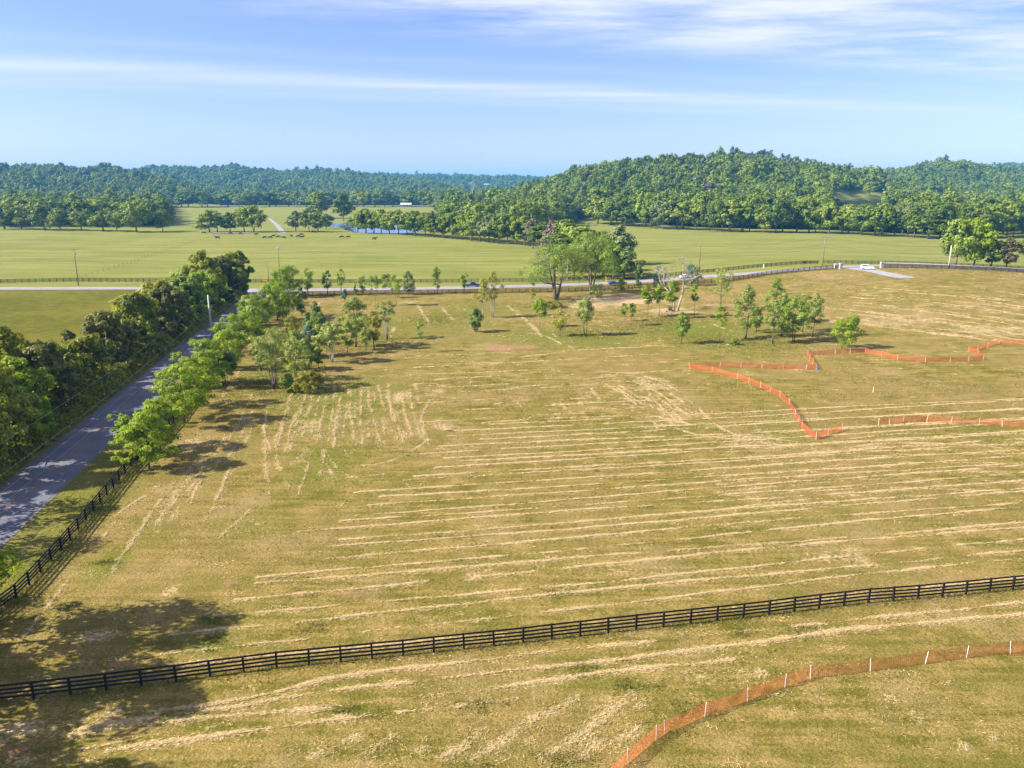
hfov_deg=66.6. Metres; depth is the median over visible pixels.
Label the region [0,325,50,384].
hedgerow tree
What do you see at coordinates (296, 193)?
tree
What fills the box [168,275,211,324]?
hedgerow tree
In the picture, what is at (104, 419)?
overhead wire
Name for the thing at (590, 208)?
tree
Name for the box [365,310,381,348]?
young tree
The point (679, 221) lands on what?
tree
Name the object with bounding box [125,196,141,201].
tree
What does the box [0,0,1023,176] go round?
sky
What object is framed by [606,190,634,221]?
tree
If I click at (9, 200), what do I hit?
tree
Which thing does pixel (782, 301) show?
young tree
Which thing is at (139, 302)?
hedgerow tree
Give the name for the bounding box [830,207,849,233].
tree
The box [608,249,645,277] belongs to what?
tree
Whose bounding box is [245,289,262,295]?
road mouth
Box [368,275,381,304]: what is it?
young tree
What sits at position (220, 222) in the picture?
tree
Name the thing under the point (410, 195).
tree
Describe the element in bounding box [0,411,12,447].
hedgerow tree
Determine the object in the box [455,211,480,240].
tree
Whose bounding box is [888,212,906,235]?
tree
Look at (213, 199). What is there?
tree
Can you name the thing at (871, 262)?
board fence
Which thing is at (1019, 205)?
tree
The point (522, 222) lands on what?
tree
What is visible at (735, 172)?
forest
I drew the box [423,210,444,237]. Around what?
tree
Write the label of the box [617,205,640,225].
tree
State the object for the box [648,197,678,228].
tree
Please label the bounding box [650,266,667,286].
young tree
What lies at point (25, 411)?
hedgerow tree
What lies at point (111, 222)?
tree
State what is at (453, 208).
tree
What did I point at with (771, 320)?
young tree
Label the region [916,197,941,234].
tree
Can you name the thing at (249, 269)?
hedgerow tree
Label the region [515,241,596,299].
willow tree
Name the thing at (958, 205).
tree
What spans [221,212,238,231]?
tree
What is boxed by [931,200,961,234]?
tree
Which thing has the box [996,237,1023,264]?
tree
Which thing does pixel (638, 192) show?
tree
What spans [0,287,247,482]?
undergrowth
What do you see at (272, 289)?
roadside tree
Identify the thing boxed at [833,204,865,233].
tree
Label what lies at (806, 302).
young tree
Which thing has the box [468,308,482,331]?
young tree
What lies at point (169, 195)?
tree
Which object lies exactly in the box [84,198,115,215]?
tree
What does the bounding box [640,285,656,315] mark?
young tree
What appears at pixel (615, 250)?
tree
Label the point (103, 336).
hedgerow tree
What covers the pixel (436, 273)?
young tree
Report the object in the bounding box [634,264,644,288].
young tree
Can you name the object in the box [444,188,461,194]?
tree
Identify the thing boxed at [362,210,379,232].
tree
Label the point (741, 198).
tree
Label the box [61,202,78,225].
tree
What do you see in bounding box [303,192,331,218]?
tree
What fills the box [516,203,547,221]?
tree
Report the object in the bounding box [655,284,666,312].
young tree
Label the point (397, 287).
young tree
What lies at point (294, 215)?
tree
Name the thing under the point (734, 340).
shrub
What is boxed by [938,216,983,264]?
tree
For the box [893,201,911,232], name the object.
tree
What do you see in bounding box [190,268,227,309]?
hedgerow tree
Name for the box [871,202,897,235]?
tree
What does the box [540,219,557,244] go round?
tree
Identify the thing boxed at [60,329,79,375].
hedgerow tree
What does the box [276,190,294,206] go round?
tree
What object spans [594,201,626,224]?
tree
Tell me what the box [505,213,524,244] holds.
tree
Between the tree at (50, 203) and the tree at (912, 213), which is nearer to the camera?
the tree at (912, 213)
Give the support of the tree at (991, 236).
on the ground at (44, 316)
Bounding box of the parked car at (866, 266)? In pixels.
[861,264,874,269]
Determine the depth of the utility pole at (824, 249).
312.79 m
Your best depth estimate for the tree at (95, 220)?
634.47 m
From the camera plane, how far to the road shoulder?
105.71 m
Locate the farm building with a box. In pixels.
[400,203,411,206]
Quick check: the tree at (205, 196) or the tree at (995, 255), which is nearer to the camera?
the tree at (995, 255)
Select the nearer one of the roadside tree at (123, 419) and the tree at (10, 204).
the roadside tree at (123, 419)
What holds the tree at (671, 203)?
on the ground at (44, 316)
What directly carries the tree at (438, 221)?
on the ground at (44, 316)
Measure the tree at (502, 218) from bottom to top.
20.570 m
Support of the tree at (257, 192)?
on the ground at (44, 316)
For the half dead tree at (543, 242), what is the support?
on the ground at (44, 316)
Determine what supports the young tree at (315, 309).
on the ground at (44, 316)
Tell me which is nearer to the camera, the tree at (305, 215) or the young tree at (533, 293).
the young tree at (533, 293)
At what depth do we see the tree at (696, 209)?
649.98 m
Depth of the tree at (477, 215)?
516.11 m
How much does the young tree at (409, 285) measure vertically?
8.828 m
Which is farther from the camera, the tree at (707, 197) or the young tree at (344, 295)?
the tree at (707, 197)
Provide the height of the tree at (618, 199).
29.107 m
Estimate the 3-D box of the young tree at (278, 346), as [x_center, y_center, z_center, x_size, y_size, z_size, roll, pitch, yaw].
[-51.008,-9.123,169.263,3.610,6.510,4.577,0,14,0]
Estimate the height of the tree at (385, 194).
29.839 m
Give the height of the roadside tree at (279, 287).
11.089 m
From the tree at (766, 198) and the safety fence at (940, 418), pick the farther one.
the tree at (766, 198)
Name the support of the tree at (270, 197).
on the ground at (44, 316)
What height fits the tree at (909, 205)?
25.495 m
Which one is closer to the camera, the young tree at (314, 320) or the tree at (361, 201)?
the young tree at (314, 320)
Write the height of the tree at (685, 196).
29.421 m
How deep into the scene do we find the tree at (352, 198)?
1381.78 m
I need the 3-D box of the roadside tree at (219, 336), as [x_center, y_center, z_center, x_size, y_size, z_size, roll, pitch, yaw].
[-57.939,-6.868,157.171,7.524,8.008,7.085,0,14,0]
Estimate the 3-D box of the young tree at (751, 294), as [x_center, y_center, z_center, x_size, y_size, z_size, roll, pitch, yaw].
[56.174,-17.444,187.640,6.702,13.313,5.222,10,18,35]
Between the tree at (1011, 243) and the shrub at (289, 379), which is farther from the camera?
the tree at (1011, 243)
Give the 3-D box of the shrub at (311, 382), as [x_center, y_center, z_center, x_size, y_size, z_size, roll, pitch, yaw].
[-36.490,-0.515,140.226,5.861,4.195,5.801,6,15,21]
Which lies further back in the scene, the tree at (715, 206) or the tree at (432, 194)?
the tree at (432, 194)
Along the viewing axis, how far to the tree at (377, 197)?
1362.10 m
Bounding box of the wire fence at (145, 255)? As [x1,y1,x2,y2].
[79,236,211,276]
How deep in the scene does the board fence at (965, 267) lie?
291.49 m
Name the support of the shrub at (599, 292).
on the ground at (44, 316)
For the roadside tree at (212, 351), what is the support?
on the ground at (44, 316)
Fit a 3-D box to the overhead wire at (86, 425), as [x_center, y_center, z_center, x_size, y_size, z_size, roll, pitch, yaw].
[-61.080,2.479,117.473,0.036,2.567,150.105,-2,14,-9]
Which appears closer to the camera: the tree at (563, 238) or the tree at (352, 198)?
the tree at (563, 238)
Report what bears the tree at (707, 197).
on the ground at (44, 316)
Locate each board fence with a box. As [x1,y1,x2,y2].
[0,260,806,282]
[0,293,290,606]
[0,575,1023,699]
[305,265,838,294]
[823,260,1023,267]
[884,263,1023,271]
[890,264,1018,271]
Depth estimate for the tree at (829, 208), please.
602.86 m
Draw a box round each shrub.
[277,373,296,388]
[285,386,293,392]
[291,370,324,393]
[546,299,564,308]
[588,283,605,296]
[729,338,739,344]
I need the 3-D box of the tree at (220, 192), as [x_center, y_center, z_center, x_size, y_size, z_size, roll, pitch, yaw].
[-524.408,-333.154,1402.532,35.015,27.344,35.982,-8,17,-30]
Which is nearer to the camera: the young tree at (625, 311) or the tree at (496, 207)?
the young tree at (625, 311)
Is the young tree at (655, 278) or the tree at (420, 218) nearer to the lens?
the young tree at (655, 278)
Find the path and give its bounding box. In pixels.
[268,218,284,231]
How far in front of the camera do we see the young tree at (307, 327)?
167.92 m
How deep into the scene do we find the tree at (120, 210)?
697.29 m
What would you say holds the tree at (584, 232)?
on the ground at (44, 316)
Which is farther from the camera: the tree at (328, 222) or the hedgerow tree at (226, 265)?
the tree at (328, 222)
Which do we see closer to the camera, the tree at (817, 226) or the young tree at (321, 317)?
the young tree at (321, 317)
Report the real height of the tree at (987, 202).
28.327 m
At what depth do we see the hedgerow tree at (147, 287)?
192.69 m
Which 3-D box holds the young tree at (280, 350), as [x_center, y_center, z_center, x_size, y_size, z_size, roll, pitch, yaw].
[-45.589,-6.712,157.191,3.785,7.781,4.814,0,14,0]
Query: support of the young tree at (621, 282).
on the ground at (44, 316)
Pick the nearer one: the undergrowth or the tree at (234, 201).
the undergrowth
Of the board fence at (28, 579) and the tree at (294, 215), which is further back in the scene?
the tree at (294, 215)
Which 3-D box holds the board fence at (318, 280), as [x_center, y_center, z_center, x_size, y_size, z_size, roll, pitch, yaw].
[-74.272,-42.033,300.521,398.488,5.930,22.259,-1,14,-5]
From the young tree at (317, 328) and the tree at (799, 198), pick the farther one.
the tree at (799, 198)
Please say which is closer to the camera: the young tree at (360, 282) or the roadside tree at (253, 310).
the roadside tree at (253, 310)
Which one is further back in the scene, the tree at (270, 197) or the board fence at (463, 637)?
the tree at (270, 197)
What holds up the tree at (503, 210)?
on the ground at (44, 316)
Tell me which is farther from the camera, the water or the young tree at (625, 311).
the water
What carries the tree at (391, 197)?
on the ground at (44, 316)
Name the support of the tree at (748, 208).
on the ground at (44, 316)
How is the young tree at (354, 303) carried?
on the ground at (44, 316)
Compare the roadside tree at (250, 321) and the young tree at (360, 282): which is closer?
the roadside tree at (250, 321)
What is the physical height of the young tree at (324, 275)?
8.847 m
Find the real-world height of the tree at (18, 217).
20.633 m
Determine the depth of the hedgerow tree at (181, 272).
241.72 m
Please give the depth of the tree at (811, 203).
612.69 m
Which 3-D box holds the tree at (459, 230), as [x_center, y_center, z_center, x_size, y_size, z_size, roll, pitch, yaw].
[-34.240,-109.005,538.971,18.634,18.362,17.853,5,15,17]
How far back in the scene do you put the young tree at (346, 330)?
171.24 m
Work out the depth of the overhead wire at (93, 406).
111.41 m
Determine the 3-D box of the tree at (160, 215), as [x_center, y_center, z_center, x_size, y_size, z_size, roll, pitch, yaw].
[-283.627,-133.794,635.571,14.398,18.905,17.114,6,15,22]
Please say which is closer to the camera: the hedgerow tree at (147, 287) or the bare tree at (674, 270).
the hedgerow tree at (147, 287)
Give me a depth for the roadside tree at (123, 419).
104.87 m
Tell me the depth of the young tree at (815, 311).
187.07 m
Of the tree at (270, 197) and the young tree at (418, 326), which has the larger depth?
the tree at (270, 197)
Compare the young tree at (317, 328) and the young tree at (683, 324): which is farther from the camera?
the young tree at (683, 324)
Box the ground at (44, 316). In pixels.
[0,180,1023,767]
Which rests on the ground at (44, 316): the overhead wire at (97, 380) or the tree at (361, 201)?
the tree at (361, 201)
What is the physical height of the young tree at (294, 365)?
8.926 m
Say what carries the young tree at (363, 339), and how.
on the ground at (44, 316)
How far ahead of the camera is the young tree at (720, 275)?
223.98 m
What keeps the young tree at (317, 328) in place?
on the ground at (44, 316)
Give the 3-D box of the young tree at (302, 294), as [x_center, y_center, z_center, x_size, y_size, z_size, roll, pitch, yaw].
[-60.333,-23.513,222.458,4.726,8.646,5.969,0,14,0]
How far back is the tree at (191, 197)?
1315.88 m
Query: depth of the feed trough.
610.35 m
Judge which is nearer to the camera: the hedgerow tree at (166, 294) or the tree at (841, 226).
the hedgerow tree at (166, 294)
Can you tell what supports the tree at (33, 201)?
on the ground at (44, 316)
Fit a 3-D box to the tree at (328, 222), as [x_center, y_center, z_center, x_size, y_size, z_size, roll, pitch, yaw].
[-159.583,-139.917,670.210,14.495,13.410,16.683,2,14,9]
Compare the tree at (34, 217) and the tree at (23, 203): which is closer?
the tree at (34, 217)
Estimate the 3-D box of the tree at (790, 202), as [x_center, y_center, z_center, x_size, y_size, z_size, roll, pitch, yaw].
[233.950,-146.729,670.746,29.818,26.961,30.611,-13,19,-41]
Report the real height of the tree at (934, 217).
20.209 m
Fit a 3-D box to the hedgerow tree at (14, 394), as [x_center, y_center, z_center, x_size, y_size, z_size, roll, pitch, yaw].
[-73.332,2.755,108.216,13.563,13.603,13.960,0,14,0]
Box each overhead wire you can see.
[0,314,209,493]
[0,320,208,505]
[0,323,192,475]
[2,298,205,442]
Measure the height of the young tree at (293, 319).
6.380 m
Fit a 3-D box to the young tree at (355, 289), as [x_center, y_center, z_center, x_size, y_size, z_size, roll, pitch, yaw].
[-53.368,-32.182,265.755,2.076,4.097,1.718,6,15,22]
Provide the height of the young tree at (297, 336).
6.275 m
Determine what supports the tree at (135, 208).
on the ground at (44, 316)
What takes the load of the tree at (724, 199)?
on the ground at (44, 316)
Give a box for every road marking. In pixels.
[0,321,226,515]
[0,332,212,513]
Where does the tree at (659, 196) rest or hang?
on the ground at (44, 316)
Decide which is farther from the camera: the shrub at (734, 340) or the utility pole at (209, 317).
the utility pole at (209, 317)
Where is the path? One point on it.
(279, 228)
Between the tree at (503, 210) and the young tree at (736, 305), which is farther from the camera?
the tree at (503, 210)
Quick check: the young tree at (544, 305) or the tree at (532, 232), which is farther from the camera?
the tree at (532, 232)
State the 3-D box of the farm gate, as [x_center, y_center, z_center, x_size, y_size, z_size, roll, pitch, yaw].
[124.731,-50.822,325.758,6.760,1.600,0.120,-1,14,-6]
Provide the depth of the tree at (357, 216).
609.00 m
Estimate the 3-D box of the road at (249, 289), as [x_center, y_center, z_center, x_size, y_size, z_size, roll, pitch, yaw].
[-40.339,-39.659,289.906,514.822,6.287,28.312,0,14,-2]
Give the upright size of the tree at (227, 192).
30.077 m
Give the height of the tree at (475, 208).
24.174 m
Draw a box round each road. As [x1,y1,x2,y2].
[0,265,989,290]
[0,296,264,543]
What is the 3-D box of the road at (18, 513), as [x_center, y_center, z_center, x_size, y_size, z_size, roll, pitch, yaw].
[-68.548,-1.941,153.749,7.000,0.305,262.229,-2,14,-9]
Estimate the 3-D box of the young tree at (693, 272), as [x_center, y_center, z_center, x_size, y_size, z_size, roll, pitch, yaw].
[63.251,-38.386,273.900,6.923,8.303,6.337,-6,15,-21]
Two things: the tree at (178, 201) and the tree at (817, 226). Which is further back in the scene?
the tree at (178, 201)
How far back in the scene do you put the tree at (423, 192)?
1373.64 m
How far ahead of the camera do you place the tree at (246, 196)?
1366.15 m
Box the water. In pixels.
[327,223,422,232]
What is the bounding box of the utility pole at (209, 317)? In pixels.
[207,295,212,337]
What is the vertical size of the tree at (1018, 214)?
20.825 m
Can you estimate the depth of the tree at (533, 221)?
457.13 m
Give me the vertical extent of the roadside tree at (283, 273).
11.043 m
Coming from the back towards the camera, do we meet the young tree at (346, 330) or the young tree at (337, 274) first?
the young tree at (337, 274)
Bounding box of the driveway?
[845,267,914,277]
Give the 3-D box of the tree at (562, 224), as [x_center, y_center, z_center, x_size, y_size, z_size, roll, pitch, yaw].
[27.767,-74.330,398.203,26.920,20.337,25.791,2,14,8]
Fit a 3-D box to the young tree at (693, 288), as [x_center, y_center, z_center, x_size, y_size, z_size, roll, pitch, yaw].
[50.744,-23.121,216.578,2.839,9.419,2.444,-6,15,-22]
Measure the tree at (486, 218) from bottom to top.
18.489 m
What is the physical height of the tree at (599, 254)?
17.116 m
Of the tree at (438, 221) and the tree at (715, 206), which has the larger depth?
the tree at (715, 206)
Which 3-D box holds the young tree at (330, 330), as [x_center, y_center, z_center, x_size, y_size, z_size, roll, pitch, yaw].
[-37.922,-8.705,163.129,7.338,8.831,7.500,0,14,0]
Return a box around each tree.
[0,197,21,204]
[0,204,14,228]
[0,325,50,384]
[0,339,56,376]
[0,355,58,441]
[0,366,39,463]
[0,372,43,437]
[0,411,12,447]
[0,546,21,586]
[3,205,32,229]
[4,202,20,226]
[11,199,31,225]
[12,339,86,413]
[23,198,49,226]
[25,204,56,229]
[34,343,83,400]
[40,201,63,226]
[44,207,69,230]
[45,194,61,201]
[59,332,116,394]
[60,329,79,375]
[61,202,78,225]
[66,199,97,219]
[67,211,92,230]
[79,309,131,361]
[80,310,138,373]
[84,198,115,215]
[87,211,111,230]
[101,201,119,221]
[104,210,127,231]
[104,293,160,338]
[106,409,148,443]
[109,409,180,469]
[111,201,156,231]
[111,292,163,357]
[118,202,141,226]
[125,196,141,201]
[131,198,154,225]
[132,279,181,317]
[134,397,185,449]
[147,283,195,337]
[149,364,221,422]
[153,208,172,231]
[162,191,175,204]
[162,274,205,314]
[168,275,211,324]
[168,356,221,398]
[169,266,197,277]
[170,194,190,206]
[170,338,235,381]
[176,190,197,206]
[181,249,228,297]
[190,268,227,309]
[191,210,219,231]
[194,190,210,206]
[196,194,218,206]
[203,256,244,300]
[205,211,228,231]
[207,311,270,349]
[207,330,245,362]
[211,191,229,205]
[213,349,239,383]
[216,190,233,206]
[216,251,246,292]
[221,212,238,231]
[229,193,246,206]
[229,208,255,231]
[230,294,275,321]
[234,192,261,204]
[234,250,254,291]
[239,204,267,231]
[239,305,268,331]
[247,326,289,388]
[249,189,266,206]
[252,338,267,370]
[255,280,302,319]
[258,192,279,206]
[267,279,279,300]
[269,265,304,291]
[270,328,283,353]
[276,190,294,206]
[276,333,291,364]
[277,335,307,376]
[282,313,303,331]
[285,191,304,206]
[285,211,303,231]
[288,330,300,352]
[293,286,308,315]
[293,338,313,370]
[294,193,311,206]
[298,209,315,231]
[300,323,318,349]
[301,312,311,329]
[302,268,313,294]
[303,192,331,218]
[306,316,321,337]
[307,212,328,231]
[307,323,326,355]
[310,301,321,322]
[310,346,322,368]
[311,322,345,361]
[316,312,326,327]
[317,213,334,228]
[319,190,336,205]
[321,270,331,290]
[332,193,355,220]
[334,268,345,290]
[335,295,368,346]
[336,320,356,353]
[340,289,346,299]
[344,213,362,231]
[348,190,362,206]
[351,208,375,232]
[352,284,358,294]
[354,192,372,206]
[355,275,367,293]
[359,327,371,345]
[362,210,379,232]
[365,193,385,206]
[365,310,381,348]
[367,209,387,233]
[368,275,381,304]
[374,300,396,338]
[375,190,394,206]
[379,211,397,233]
[379,273,391,288]
[384,209,408,234]
[385,190,402,205]
[388,275,401,304]
[396,211,417,234]
[398,190,421,203]
[400,211,425,235]
[401,270,415,294]
[410,211,429,236]
[415,321,423,351]
[416,189,432,206]
[423,191,436,206]
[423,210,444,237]
[428,211,449,237]
[431,266,440,292]
[437,211,459,238]
[438,205,459,223]
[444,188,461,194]
[450,213,465,239]
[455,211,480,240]
[456,208,470,230]
[459,273,468,288]
[464,211,488,241]
[465,203,490,214]
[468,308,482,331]
[471,278,489,317]
[472,214,495,242]
[478,204,500,218]
[481,214,513,243]
[483,272,504,316]
[493,208,509,217]
[493,213,517,242]
[505,205,523,215]
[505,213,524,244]
[509,214,531,245]
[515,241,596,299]
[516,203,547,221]
[524,217,542,248]
[524,221,547,245]
[530,282,535,297]
[531,297,548,321]
[534,237,555,276]
[537,233,574,265]
[539,219,587,246]
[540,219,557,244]
[551,307,571,333]
[555,244,587,276]
[558,224,609,264]
[563,231,620,293]
[569,230,613,266]
[573,297,594,335]
[583,199,609,223]
[586,186,617,220]
[589,234,621,275]
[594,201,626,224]
[595,194,628,223]
[599,242,623,275]
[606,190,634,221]
[608,224,638,250]
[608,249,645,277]
[615,276,626,291]
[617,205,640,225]
[620,303,627,317]
[628,187,656,223]
[628,303,636,318]
[632,191,654,226]
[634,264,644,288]
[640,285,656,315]
[641,198,660,227]
[646,191,673,215]
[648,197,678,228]
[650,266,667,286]
[653,256,705,310]
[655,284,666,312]
[657,194,691,229]
[661,279,679,317]
[671,202,693,228]
[674,194,690,225]
[674,311,691,343]
[681,263,703,285]
[683,195,707,229]
[685,191,714,226]
[690,284,698,316]
[699,203,718,230]
[707,197,734,231]
[708,267,734,303]
[709,195,733,227]
[714,304,729,340]
[718,200,745,231]
[729,194,751,227]
[729,205,760,231]
[733,284,759,337]
[733,300,742,331]
[739,195,763,231]
[749,306,763,332]
[751,205,776,232]
[757,193,778,223]
[761,299,784,343]
[762,277,791,314]
[764,197,789,232]
[769,198,797,228]
[769,202,797,232]
[774,292,788,335]
[776,295,812,341]
[786,203,815,231]
[793,195,820,228]
[794,293,813,331]
[796,196,827,232]
[798,205,829,232]
[806,293,824,336]
[819,201,840,233]
[829,315,865,348]
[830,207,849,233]
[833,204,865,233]
[847,203,875,234]
[859,210,892,235]
[863,185,878,193]
[869,204,895,232]
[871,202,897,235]
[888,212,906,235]
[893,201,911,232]
[895,202,920,236]
[902,204,932,237]
[911,210,950,238]
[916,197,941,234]
[929,203,959,238]
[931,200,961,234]
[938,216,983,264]
[953,202,975,232]
[954,203,981,213]
[958,217,999,265]
[960,207,991,223]
[968,206,1002,228]
[971,197,1000,215]
[976,239,1011,264]
[986,204,1017,234]
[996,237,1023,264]
[997,209,1023,236]
[1000,199,1018,232]
[1009,198,1023,235]
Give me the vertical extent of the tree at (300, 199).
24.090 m
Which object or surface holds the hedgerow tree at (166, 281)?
on the ground at (44, 316)
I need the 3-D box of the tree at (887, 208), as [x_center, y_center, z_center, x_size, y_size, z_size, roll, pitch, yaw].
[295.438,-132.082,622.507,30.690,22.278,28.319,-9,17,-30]
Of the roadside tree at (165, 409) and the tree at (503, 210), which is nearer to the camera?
the roadside tree at (165, 409)
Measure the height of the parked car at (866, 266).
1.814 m
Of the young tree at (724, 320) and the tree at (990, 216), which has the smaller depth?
the young tree at (724, 320)
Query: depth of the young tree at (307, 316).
194.18 m
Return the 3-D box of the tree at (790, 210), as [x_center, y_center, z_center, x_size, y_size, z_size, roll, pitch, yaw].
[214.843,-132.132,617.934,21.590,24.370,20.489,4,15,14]
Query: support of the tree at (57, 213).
on the ground at (44, 316)
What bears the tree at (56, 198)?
on the ground at (44, 316)
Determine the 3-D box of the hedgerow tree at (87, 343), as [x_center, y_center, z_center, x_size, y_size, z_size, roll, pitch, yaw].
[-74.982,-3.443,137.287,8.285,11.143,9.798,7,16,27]
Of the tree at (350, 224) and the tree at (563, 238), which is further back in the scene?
the tree at (350, 224)
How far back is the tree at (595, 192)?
782.52 m
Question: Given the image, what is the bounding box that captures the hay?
[0,268,1023,767]
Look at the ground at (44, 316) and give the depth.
85.78 m
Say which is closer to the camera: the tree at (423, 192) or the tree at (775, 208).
the tree at (775, 208)
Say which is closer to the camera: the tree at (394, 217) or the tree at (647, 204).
the tree at (394, 217)
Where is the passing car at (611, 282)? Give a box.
[607,281,618,284]
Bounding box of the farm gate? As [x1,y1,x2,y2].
[803,260,818,263]
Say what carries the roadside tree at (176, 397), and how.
on the ground at (44, 316)
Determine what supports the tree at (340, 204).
on the ground at (44, 316)
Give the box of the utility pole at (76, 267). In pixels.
[73,248,78,285]
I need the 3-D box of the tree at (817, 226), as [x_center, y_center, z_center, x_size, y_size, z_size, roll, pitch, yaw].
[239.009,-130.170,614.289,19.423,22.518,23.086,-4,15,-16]
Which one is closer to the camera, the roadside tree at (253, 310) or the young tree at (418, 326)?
the young tree at (418, 326)
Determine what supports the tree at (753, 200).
on the ground at (44, 316)
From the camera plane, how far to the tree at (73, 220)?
644.37 m
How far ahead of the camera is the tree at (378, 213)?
603.41 m
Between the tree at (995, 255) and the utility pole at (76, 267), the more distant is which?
the tree at (995, 255)
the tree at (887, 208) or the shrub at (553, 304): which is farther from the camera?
the tree at (887, 208)
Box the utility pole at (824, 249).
[822,236,827,265]
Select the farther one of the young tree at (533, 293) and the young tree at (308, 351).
the young tree at (533, 293)
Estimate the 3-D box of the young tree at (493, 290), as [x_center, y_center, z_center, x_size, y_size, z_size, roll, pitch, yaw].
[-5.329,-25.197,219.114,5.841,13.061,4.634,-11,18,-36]
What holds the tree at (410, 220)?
on the ground at (44, 316)
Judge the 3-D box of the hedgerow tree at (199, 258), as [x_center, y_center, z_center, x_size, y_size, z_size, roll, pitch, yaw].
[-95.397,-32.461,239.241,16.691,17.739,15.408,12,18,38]
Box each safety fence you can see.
[610,641,1023,767]
[689,339,1023,438]
[878,415,1023,427]
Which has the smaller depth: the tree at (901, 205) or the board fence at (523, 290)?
the board fence at (523, 290)
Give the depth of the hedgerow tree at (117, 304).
174.69 m
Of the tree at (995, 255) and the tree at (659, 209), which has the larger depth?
the tree at (659, 209)
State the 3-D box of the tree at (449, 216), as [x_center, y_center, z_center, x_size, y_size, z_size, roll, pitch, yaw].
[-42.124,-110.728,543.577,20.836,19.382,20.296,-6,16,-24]
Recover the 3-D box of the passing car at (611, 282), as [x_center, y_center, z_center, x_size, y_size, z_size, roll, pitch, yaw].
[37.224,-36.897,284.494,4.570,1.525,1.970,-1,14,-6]
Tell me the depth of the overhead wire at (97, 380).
109.89 m
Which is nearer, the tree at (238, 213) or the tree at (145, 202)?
the tree at (238, 213)
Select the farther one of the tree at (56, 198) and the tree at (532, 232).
the tree at (56, 198)
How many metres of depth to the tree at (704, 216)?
637.39 m
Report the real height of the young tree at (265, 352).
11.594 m
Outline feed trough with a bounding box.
[212,232,250,233]
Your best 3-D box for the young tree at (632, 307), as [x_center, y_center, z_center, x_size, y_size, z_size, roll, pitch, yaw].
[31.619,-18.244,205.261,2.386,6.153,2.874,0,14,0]
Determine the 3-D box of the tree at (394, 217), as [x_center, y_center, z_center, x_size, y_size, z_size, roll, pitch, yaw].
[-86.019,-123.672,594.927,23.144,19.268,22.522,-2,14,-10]
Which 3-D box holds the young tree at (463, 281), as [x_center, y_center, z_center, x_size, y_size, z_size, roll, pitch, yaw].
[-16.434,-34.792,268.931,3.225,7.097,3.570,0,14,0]
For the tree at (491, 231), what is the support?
on the ground at (44, 316)
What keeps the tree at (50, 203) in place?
on the ground at (44, 316)
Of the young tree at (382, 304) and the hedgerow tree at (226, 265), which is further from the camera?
the hedgerow tree at (226, 265)
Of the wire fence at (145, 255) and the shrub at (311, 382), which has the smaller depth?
the shrub at (311, 382)
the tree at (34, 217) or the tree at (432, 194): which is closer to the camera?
the tree at (34, 217)
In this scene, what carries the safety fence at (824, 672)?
on the ground at (44, 316)
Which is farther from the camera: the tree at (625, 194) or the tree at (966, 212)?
the tree at (625, 194)
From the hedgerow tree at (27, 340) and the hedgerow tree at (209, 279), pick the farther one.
the hedgerow tree at (209, 279)
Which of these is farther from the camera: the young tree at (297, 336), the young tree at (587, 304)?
the young tree at (587, 304)
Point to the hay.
(524, 684)
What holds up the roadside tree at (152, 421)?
on the ground at (44, 316)
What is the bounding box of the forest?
[0,146,1023,233]
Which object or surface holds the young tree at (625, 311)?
on the ground at (44, 316)
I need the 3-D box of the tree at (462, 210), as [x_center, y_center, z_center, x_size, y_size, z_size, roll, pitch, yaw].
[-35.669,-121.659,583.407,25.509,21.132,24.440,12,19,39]
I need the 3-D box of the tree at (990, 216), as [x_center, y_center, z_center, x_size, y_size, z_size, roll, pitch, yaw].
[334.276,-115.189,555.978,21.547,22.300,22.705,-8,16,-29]
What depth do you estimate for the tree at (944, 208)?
540.06 m
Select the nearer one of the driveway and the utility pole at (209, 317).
the utility pole at (209, 317)
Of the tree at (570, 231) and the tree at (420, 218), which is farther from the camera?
the tree at (420, 218)
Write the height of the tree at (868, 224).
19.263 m
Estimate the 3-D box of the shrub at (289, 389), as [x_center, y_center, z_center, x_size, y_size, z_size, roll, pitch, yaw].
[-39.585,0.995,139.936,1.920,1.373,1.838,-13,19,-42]
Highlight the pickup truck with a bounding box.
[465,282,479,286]
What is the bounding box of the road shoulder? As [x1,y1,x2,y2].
[0,297,266,547]
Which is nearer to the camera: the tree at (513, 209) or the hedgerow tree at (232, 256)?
the hedgerow tree at (232, 256)
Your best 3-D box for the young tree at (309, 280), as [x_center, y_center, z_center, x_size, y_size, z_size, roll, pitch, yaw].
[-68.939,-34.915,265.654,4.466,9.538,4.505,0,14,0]
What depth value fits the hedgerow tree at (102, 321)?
147.84 m
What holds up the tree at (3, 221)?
on the ground at (44, 316)
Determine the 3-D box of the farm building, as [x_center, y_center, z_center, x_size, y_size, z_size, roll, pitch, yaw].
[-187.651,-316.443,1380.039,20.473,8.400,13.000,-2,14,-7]
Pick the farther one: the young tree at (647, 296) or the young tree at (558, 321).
the young tree at (647, 296)
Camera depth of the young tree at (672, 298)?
213.60 m
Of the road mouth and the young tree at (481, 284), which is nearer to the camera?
the young tree at (481, 284)
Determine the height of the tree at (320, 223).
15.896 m
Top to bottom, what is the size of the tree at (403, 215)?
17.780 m
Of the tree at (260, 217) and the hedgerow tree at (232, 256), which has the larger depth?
the tree at (260, 217)
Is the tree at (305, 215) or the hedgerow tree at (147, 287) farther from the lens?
the tree at (305, 215)
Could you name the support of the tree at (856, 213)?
on the ground at (44, 316)
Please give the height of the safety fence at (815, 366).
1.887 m
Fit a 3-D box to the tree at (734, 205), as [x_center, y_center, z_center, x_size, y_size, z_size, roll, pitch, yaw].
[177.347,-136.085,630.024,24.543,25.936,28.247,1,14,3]
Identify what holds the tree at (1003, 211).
on the ground at (44, 316)
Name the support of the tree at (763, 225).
on the ground at (44, 316)

